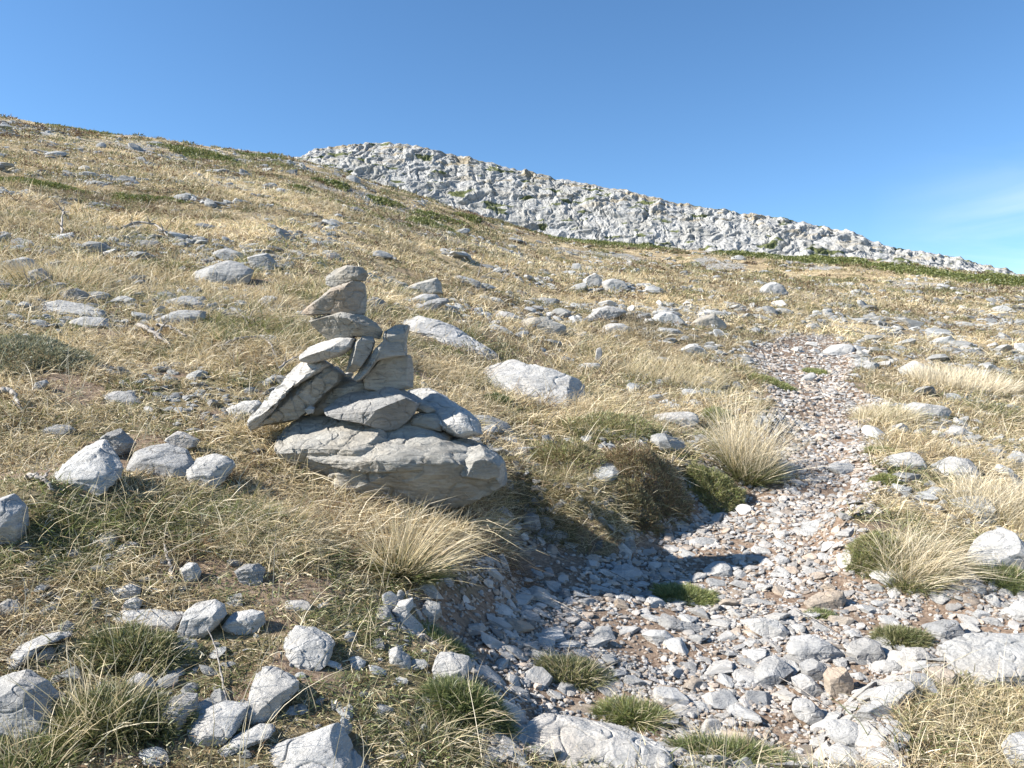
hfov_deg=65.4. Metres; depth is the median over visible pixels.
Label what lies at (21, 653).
boulder
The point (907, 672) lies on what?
stone
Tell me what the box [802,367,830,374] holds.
cushion plant
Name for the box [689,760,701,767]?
stone
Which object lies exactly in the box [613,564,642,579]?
rock
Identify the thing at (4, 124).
rock
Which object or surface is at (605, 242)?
juniper shrub
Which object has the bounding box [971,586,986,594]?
rock
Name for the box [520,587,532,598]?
stone
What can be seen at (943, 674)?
stone
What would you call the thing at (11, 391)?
dead branch
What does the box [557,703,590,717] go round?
stone
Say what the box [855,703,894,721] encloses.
stone
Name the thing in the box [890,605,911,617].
stone
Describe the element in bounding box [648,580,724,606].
cushion plant
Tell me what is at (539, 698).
stone
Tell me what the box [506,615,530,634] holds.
stone
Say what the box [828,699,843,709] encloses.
stone
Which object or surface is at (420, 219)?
juniper shrub
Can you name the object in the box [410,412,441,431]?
cairn stone
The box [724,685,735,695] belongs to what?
stone
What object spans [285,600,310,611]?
rock
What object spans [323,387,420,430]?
cairn stone
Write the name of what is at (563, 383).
boulder
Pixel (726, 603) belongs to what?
stone
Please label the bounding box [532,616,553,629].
stone
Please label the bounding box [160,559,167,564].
rock
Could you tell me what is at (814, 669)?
stone
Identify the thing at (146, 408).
rock
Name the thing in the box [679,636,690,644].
stone
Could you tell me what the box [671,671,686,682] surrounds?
stone
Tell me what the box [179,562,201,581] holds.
stone
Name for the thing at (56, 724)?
grass tuft
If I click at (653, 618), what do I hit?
stone
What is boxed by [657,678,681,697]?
stone
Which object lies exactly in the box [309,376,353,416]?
cairn stone
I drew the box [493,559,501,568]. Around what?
stone
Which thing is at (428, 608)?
stone
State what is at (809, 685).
rock
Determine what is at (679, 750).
stone
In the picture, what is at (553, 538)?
rock
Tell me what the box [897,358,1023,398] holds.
grass tuft
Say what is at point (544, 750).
stone
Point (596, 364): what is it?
rock
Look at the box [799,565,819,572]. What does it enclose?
stone
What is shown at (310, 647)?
rock
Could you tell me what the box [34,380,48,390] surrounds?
stone
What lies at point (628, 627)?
stone
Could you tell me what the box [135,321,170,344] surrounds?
dead branch
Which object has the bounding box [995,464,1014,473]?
rock
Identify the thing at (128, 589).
rock
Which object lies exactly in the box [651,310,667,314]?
rock
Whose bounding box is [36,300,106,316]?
boulder
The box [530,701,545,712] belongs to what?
stone
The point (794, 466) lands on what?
stone
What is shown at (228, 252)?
rock
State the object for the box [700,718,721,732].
stone
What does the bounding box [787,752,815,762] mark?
stone
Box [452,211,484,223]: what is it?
juniper shrub
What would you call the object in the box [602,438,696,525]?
shrub mound
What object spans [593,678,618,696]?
stone
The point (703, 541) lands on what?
rock
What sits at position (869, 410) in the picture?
grass tuft
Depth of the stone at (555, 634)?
3.46 m
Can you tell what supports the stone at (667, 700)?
on the hillside ground at (216, 633)
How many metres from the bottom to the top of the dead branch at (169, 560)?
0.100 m
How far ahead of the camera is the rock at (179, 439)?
3.98 m
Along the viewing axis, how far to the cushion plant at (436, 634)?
3.00 m
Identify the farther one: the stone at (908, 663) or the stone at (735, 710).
the stone at (908, 663)
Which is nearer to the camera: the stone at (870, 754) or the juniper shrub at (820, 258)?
the stone at (870, 754)
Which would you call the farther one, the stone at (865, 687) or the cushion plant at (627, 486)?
the cushion plant at (627, 486)
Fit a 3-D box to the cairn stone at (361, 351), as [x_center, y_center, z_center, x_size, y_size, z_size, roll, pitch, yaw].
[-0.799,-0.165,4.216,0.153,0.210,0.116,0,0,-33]
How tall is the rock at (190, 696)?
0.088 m
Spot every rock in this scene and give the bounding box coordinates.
[0,122,9,126]
[0,494,28,543]
[0,599,22,615]
[1,257,36,268]
[40,424,76,434]
[59,288,90,302]
[68,316,108,327]
[75,591,84,600]
[90,532,118,550]
[99,428,136,455]
[104,391,140,404]
[109,584,140,600]
[127,672,155,691]
[144,406,152,411]
[148,692,197,732]
[155,310,205,324]
[156,635,199,656]
[160,296,206,309]
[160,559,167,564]
[164,431,198,448]
[177,599,226,638]
[186,454,235,488]
[207,399,217,405]
[213,248,243,260]
[221,609,265,634]
[226,400,261,417]
[234,563,265,585]
[247,253,276,270]
[283,625,334,671]
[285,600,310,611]
[387,626,396,630]
[391,608,397,616]
[408,294,439,303]
[413,278,442,294]
[418,298,449,311]
[432,652,472,681]
[495,311,522,320]
[521,317,565,335]
[525,307,535,313]
[530,585,554,602]
[532,305,543,310]
[545,530,568,541]
[575,363,600,369]
[586,305,626,320]
[598,300,615,305]
[602,279,627,290]
[605,323,632,333]
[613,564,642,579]
[641,629,675,644]
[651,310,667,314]
[652,311,684,324]
[653,411,699,427]
[680,344,706,355]
[689,537,716,546]
[691,314,726,327]
[703,561,733,576]
[740,618,789,637]
[753,655,793,686]
[759,282,787,295]
[772,300,786,305]
[791,673,823,697]
[792,698,823,725]
[800,519,823,536]
[803,590,845,608]
[805,342,817,346]
[821,344,854,354]
[824,719,858,747]
[824,742,859,761]
[826,462,854,474]
[846,637,885,662]
[860,349,868,354]
[861,425,886,438]
[864,360,873,366]
[869,566,901,585]
[869,660,897,672]
[870,680,915,706]
[875,361,890,366]
[878,452,927,469]
[887,423,907,432]
[898,361,935,371]
[899,647,931,661]
[901,402,951,417]
[921,619,965,640]
[932,430,944,437]
[934,456,979,478]
[944,426,967,436]
[953,417,967,425]
[954,595,962,600]
[954,603,961,609]
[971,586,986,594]
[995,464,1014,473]
[1001,731,1023,767]
[1006,600,1023,619]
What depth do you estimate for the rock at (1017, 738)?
2.60 m
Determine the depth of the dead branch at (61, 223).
10.97 m
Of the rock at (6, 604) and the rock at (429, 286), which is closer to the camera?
the rock at (6, 604)
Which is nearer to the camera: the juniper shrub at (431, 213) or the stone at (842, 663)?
the stone at (842, 663)
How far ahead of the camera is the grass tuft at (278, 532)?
3.21 m
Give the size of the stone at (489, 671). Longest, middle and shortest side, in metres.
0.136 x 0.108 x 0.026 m
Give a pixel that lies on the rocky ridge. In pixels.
(542, 203)
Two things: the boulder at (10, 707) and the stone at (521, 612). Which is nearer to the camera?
the boulder at (10, 707)
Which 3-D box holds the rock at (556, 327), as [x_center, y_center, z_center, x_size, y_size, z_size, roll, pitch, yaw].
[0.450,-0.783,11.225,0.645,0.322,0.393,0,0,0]
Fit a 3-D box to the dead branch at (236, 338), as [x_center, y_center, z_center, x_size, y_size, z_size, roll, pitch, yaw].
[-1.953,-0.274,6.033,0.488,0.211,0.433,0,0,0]
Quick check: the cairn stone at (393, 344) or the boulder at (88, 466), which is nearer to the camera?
the boulder at (88, 466)
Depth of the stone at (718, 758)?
2.44 m
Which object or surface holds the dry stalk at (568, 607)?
on the gravel at (685, 567)
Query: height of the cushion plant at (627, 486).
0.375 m
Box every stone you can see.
[27,268,51,282]
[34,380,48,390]
[122,541,139,549]
[122,597,142,609]
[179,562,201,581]
[247,360,333,430]
[259,365,345,425]
[299,337,356,363]
[301,281,366,315]
[304,405,314,413]
[309,312,382,339]
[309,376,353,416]
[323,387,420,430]
[326,265,367,287]
[333,380,363,397]
[345,372,352,377]
[346,336,374,372]
[353,325,409,381]
[362,355,413,390]
[367,297,385,308]
[377,605,393,623]
[378,592,400,610]
[388,647,411,669]
[393,597,413,620]
[399,626,412,634]
[400,618,423,634]
[407,388,482,438]
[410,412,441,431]
[416,398,435,412]
[422,600,441,621]
[432,643,460,653]
[455,547,475,564]
[466,639,478,645]
[469,620,486,634]
[471,674,490,689]
[472,661,483,674]
[474,727,488,737]
[479,665,503,682]
[482,752,499,767]
[487,584,498,600]
[487,614,516,629]
[488,566,501,580]
[492,605,504,616]
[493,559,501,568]
[494,659,509,666]
[494,730,509,737]
[497,735,526,764]
[498,554,510,575]
[503,644,527,660]
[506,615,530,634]
[508,728,522,738]
[509,608,528,616]
[509,674,523,689]
[511,592,532,605]
[517,696,536,712]
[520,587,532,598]
[522,640,538,649]
[523,513,540,531]
[529,649,557,657]
[529,692,553,706]
[530,567,541,577]
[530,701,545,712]
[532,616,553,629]
[533,610,553,616]
[533,746,559,754]
[537,634,553,648]
[544,601,559,606]
[546,582,560,590]
[547,692,566,706]
[548,628,560,639]
[553,638,580,649]
[555,589,572,596]
[557,680,578,693]
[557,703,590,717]
[563,537,576,548]
[568,626,590,635]
[569,648,596,656]
[572,592,588,598]
[578,599,594,605]
[583,273,601,286]
[584,636,614,649]
[585,559,599,568]
[592,584,605,592]
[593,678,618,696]
[594,628,618,639]
[595,347,601,364]
[595,760,604,765]
[598,655,620,665]
[599,568,619,577]
[608,668,624,674]
[610,560,621,567]
[616,542,635,557]
[616,640,636,650]
[617,601,629,609]
[619,621,636,634]
[622,663,652,675]
[630,676,640,686]
[631,581,652,588]
[634,693,658,705]
[635,654,656,662]
[638,572,647,579]
[639,614,659,621]
[644,598,664,606]
[646,561,661,568]
[653,537,668,546]
[653,625,671,634]
[655,694,680,707]
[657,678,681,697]
[666,747,689,753]
[670,703,701,716]
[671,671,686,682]
[674,600,686,604]
[675,530,690,536]
[676,615,700,623]
[676,722,695,734]
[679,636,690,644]
[683,677,707,691]
[685,701,702,708]
[689,574,704,582]
[689,610,711,618]
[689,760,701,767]
[698,535,717,541]
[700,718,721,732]
[702,755,732,765]
[707,659,731,675]
[708,619,731,629]
[710,672,739,687]
[710,694,734,711]
[713,634,738,640]
[714,712,728,721]
[716,730,756,742]
[720,647,744,655]
[723,600,735,606]
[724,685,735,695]
[726,608,747,615]
[726,703,761,723]
[728,562,740,570]
[731,580,749,588]
[731,642,749,648]
[731,757,753,767]
[732,668,754,687]
[737,654,757,667]
[737,766,760,767]
[740,595,756,603]
[742,649,766,661]
[745,553,763,561]
[745,690,770,706]
[747,638,758,645]
[757,584,771,589]
[757,598,775,606]
[757,637,785,648]
[759,709,777,719]
[760,558,775,565]
[761,612,785,621]
[762,762,807,767]
[768,685,799,702]
[770,585,792,594]
[772,519,783,525]
[772,533,788,536]
[772,569,789,577]
[773,555,792,563]
[773,594,791,604]
[777,460,800,473]
[786,623,803,632]
[787,656,802,665]
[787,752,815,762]
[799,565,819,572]
[799,658,826,680]
[801,372,817,380]
[809,711,841,731]
[813,740,832,759]
[815,583,835,591]
[818,553,831,560]
[820,708,828,713]
[820,760,863,767]
[823,666,853,697]
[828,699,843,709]
[830,613,855,625]
[831,707,841,711]
[832,660,850,669]
[837,527,854,539]
[837,556,852,565]
[839,765,859,767]
[843,705,856,711]
[845,654,872,666]
[848,575,865,585]
[848,631,863,637]
[848,681,878,701]
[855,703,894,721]
[855,721,887,747]
[859,618,877,627]
[860,747,906,767]
[866,584,880,592]
[870,721,880,728]
[871,599,891,605]
[876,678,884,685]
[879,642,890,651]
[881,728,911,737]
[883,589,908,600]
[883,675,900,683]
[885,650,900,662]
[889,741,910,751]
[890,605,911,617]
[891,644,907,650]
[894,670,925,674]
[896,658,935,670]
[904,673,944,701]
[914,664,935,669]
[928,588,953,602]
[928,668,962,687]
[930,653,943,660]
[943,635,957,641]
[974,611,987,618]
[983,615,999,626]
[986,594,1001,604]
[997,604,1008,614]
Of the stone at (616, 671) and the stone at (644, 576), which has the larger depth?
the stone at (644, 576)
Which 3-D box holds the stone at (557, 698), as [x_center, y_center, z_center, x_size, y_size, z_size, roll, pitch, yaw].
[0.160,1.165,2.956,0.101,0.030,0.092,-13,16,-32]
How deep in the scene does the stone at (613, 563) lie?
4.50 m
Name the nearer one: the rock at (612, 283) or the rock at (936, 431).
the rock at (936, 431)
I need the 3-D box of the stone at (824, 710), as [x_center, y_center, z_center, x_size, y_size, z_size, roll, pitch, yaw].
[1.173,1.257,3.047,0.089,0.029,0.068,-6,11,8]
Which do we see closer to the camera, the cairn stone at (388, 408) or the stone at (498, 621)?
the stone at (498, 621)
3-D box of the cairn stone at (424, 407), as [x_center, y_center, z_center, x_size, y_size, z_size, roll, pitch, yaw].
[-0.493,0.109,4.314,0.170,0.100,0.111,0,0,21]
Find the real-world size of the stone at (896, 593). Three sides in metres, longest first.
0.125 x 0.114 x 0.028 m
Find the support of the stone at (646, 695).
on the hillside ground at (216, 633)
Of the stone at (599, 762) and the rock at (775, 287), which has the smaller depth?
the stone at (599, 762)
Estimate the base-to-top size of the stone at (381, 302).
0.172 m
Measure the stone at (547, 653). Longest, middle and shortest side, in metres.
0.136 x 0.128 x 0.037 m
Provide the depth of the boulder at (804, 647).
3.46 m
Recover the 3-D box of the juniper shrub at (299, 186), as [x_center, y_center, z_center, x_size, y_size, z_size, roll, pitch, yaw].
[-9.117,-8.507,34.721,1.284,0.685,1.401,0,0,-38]
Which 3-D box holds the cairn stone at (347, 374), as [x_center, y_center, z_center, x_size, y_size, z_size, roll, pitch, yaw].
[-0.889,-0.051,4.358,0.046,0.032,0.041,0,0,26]
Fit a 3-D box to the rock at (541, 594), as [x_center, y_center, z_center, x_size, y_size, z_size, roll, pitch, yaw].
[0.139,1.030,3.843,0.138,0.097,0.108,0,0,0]
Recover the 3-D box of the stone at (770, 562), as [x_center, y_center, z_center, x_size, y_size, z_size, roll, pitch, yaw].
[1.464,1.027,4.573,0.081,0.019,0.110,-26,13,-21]
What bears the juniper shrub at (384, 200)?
on the hillside ground at (216, 633)
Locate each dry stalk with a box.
[207,627,233,737]
[551,598,586,619]
[755,664,836,712]
[793,608,837,633]
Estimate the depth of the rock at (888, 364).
11.41 m
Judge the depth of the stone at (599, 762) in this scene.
2.36 m
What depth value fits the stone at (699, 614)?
3.94 m
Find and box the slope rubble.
[0,119,1023,767]
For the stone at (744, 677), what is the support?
on the hillside ground at (216, 633)
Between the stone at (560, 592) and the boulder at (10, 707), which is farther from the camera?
the stone at (560, 592)
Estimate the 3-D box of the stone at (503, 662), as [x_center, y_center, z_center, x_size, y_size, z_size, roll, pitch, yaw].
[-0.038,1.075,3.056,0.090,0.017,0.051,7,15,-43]
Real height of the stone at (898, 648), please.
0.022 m
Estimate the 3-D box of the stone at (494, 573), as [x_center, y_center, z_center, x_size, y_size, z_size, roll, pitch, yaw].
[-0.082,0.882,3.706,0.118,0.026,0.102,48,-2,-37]
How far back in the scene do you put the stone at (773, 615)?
3.89 m
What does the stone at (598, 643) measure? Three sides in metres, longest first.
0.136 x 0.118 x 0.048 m
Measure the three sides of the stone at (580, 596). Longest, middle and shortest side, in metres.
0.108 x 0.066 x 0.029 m
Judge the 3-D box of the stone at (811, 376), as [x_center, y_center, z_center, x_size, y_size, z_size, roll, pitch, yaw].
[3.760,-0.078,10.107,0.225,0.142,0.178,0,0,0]
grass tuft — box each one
[0,253,122,288]
[0,624,233,767]
[0,680,113,767]
[44,669,203,754]
[178,495,360,573]
[202,280,312,309]
[281,476,390,534]
[316,493,499,585]
[340,684,520,767]
[412,355,489,387]
[441,387,529,420]
[443,504,555,589]
[498,451,602,556]
[522,462,644,559]
[560,390,603,411]
[564,390,637,412]
[613,350,737,389]
[658,382,846,489]
[834,398,932,425]
[840,506,1021,607]
[888,666,1023,767]
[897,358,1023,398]
[905,457,1023,528]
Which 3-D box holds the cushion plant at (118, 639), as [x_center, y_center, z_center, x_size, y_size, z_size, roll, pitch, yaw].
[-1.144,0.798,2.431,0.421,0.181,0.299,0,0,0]
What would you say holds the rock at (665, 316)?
on the hillside ground at (216, 633)
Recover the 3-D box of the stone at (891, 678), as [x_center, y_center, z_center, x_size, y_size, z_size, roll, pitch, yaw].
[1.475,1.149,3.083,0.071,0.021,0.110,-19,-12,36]
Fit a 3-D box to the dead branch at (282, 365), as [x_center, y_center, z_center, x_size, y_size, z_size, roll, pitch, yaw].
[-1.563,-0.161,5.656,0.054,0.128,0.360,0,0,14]
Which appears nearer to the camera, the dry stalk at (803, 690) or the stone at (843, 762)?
the stone at (843, 762)
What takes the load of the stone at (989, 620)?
on the hillside ground at (216, 633)
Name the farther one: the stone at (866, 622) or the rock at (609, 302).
the rock at (609, 302)
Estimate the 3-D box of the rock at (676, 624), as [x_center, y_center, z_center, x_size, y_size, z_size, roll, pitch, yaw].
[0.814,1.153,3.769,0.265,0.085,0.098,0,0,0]
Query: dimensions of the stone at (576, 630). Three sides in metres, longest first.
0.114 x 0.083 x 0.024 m
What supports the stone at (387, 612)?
on the hillside ground at (216, 633)
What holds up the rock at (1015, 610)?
on the hillside ground at (216, 633)
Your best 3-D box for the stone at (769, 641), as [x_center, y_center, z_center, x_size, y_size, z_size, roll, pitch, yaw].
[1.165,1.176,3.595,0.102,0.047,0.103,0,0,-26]
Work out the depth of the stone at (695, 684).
3.20 m
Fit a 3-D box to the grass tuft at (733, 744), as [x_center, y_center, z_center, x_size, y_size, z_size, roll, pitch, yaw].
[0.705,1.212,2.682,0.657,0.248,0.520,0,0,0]
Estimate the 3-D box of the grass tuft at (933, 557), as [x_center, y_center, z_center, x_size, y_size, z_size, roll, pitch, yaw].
[2.183,0.977,4.234,1.062,0.664,0.986,0,0,0]
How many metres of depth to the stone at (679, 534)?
5.02 m
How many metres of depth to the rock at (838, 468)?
6.02 m
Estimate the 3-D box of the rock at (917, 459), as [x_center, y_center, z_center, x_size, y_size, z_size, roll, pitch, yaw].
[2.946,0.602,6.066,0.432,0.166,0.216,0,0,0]
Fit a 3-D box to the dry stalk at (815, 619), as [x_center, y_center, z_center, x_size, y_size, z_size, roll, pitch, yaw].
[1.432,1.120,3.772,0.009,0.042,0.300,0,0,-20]
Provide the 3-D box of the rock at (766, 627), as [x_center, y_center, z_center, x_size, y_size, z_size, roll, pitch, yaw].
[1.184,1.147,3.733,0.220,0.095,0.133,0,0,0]
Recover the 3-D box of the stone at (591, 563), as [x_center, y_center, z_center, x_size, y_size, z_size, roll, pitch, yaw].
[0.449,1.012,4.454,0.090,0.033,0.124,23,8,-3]
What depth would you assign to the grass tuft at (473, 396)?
6.17 m
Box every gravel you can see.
[407,335,1023,765]
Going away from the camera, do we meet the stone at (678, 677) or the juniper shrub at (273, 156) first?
the stone at (678, 677)
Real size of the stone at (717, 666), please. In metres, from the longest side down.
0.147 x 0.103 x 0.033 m
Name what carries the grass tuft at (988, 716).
on the hillside ground at (216, 633)
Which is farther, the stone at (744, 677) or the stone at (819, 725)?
the stone at (744, 677)
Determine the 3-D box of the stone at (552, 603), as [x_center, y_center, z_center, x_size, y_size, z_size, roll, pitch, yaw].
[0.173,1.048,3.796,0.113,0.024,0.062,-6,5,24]
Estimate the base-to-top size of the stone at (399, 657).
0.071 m
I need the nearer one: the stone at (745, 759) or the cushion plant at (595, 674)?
the stone at (745, 759)
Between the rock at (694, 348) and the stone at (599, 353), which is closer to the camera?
the stone at (599, 353)
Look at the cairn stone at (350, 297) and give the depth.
4.21 m
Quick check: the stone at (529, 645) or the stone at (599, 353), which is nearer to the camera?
the stone at (529, 645)
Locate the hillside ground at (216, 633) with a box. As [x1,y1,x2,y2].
[0,117,1023,767]
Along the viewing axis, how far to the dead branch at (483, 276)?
17.63 m
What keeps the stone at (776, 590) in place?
on the hillside ground at (216, 633)
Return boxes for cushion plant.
[0,332,99,373]
[65,616,205,678]
[408,661,535,740]
[410,614,475,662]
[484,392,513,407]
[525,637,623,693]
[527,436,611,475]
[560,410,669,444]
[581,679,689,735]
[608,477,665,536]
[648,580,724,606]
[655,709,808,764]
[684,456,748,513]
[701,405,734,424]
[746,373,799,391]
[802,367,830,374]
[803,607,835,621]
[838,529,902,579]
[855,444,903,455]
[866,472,898,484]
[868,621,937,649]
[964,557,1023,594]
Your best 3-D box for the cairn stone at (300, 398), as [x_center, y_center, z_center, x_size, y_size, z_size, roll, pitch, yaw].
[-1.152,0.065,4.380,0.472,0.338,0.341,0,0,0]
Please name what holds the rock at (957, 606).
on the hillside ground at (216, 633)
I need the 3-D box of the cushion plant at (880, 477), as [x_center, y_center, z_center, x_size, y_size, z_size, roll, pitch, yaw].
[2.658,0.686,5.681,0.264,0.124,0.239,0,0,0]
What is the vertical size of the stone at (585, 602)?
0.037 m
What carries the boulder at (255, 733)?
on the hillside ground at (216, 633)
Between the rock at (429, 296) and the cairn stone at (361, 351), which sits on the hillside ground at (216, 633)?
the rock at (429, 296)
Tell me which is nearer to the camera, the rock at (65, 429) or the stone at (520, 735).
the stone at (520, 735)
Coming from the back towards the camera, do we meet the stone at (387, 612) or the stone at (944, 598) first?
the stone at (944, 598)
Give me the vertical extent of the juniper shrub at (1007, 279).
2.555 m
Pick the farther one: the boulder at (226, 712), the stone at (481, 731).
the stone at (481, 731)
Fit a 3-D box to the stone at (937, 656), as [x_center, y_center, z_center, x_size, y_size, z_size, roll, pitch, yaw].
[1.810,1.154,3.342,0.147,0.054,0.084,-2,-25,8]
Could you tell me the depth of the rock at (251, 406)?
4.65 m
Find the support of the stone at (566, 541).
on the hillside ground at (216, 633)
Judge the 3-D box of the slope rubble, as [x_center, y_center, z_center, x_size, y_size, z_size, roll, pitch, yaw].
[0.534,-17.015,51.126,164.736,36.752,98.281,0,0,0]
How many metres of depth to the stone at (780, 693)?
3.16 m
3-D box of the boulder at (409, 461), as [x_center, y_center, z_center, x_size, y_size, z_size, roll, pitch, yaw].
[-0.643,0.417,4.277,1.242,0.505,0.795,0,0,0]
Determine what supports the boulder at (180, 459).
on the hillside ground at (216, 633)
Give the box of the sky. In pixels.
[0,0,1023,273]
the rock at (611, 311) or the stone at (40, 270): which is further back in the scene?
the rock at (611, 311)
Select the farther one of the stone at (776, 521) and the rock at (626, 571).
the stone at (776, 521)
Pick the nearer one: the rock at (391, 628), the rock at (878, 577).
the rock at (391, 628)
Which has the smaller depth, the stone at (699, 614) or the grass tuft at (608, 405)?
the stone at (699, 614)
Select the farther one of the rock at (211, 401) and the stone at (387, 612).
the rock at (211, 401)
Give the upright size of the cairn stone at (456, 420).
0.272 m
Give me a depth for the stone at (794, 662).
3.42 m
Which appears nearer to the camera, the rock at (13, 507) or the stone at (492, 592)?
the rock at (13, 507)
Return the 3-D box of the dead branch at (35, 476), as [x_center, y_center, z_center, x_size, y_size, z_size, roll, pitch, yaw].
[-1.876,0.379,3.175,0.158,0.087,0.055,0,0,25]
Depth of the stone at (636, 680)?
3.17 m
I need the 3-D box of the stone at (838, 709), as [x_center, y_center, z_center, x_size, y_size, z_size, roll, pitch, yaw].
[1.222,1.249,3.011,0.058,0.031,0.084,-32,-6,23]
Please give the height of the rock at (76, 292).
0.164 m
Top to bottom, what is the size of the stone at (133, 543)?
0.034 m
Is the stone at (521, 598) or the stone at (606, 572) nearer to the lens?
the stone at (521, 598)
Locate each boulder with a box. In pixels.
[0,669,60,742]
[6,631,71,669]
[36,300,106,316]
[53,439,123,495]
[119,609,183,631]
[126,443,193,477]
[187,700,250,746]
[193,260,253,283]
[217,723,275,757]
[242,666,298,725]
[268,722,368,767]
[274,414,507,508]
[398,316,498,361]
[480,359,585,409]
[521,713,674,767]
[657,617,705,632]
[786,634,845,661]
[937,632,1023,688]
[964,527,1023,573]
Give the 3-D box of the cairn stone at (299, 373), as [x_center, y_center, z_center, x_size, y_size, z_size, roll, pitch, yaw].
[-1.183,0.056,4.307,0.433,0.390,0.317,0,0,0]
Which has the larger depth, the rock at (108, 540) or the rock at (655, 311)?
the rock at (655, 311)
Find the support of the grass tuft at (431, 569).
on the hillside ground at (216, 633)
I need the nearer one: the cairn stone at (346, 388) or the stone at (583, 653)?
the stone at (583, 653)
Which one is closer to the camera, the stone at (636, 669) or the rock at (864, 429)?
the stone at (636, 669)
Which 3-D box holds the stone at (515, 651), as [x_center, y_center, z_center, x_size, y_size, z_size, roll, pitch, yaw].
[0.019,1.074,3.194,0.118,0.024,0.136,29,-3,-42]
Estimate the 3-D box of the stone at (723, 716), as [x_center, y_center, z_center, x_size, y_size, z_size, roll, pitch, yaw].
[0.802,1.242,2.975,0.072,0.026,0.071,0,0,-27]
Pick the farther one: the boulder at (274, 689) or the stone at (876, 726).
the stone at (876, 726)
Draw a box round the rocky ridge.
[294,142,1023,276]
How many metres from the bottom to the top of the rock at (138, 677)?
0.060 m
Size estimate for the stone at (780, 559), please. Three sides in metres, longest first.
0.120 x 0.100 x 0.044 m
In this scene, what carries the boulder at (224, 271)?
on the hillside ground at (216, 633)
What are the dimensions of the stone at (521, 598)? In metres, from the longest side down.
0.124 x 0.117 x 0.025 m
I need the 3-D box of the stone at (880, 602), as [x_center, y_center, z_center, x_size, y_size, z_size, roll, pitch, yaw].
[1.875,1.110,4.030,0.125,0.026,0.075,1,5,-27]
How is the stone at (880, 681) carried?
on the hillside ground at (216, 633)
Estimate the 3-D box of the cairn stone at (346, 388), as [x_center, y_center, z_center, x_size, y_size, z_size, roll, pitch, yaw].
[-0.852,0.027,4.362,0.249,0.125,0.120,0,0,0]
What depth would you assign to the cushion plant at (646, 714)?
2.88 m
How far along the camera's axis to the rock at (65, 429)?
4.04 m
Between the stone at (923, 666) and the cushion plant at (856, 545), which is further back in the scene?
the cushion plant at (856, 545)
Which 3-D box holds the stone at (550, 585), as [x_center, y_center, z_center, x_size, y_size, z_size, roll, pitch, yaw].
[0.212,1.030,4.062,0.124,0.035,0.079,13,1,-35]
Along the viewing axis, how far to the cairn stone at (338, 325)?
4.19 m
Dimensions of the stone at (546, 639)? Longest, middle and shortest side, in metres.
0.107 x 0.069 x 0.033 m
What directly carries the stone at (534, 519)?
on the hillside ground at (216, 633)
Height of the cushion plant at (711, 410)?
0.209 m
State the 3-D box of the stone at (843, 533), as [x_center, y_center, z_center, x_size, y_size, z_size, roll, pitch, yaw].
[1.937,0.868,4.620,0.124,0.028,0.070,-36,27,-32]
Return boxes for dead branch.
[0,271,55,287]
[0,386,22,413]
[24,468,53,490]
[53,200,69,236]
[120,216,166,235]
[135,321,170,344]
[156,318,186,338]
[163,543,174,579]
[215,336,275,355]
[218,310,254,324]
[276,353,298,369]
[348,486,401,511]
[460,252,528,283]
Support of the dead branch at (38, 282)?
on the hillside ground at (216, 633)
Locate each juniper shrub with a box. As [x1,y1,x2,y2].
[0,176,96,194]
[44,122,117,134]
[109,192,183,203]
[146,141,227,157]
[191,153,240,162]
[235,151,285,159]
[264,161,296,169]
[288,183,315,192]
[311,177,351,191]
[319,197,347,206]
[340,202,386,219]
[365,194,405,207]
[399,222,421,230]
[404,216,461,234]
[409,209,471,228]
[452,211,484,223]
[510,223,686,249]
[712,249,793,260]
[778,254,877,264]
[852,261,989,278]
[948,272,1023,286]
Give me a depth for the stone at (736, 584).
4.31 m
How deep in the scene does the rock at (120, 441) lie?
3.79 m
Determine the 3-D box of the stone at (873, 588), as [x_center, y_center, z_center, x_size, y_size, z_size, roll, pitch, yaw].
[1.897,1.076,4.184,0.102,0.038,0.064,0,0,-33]
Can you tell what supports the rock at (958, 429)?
on the hillside ground at (216, 633)
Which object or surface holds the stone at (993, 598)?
on the hillside ground at (216, 633)
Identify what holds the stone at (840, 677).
on the hillside ground at (216, 633)
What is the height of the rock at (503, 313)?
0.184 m
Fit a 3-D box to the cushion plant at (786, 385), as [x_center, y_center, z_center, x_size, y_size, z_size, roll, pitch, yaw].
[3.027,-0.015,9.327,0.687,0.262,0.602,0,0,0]
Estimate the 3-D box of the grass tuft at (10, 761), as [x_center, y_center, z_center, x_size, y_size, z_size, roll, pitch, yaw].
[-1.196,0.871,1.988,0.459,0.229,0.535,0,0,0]
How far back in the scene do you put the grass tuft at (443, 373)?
7.09 m
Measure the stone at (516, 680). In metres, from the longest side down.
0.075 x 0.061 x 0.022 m
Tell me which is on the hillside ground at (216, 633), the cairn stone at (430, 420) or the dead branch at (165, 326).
the dead branch at (165, 326)
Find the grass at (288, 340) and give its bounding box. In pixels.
[0,116,1023,767]
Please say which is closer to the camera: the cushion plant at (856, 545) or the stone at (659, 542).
the cushion plant at (856, 545)
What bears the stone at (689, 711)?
on the hillside ground at (216, 633)
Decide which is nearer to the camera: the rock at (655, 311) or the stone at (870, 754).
the stone at (870, 754)
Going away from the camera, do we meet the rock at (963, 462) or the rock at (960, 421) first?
the rock at (963, 462)
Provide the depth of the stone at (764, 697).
3.12 m
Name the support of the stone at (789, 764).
on the hillside ground at (216, 633)

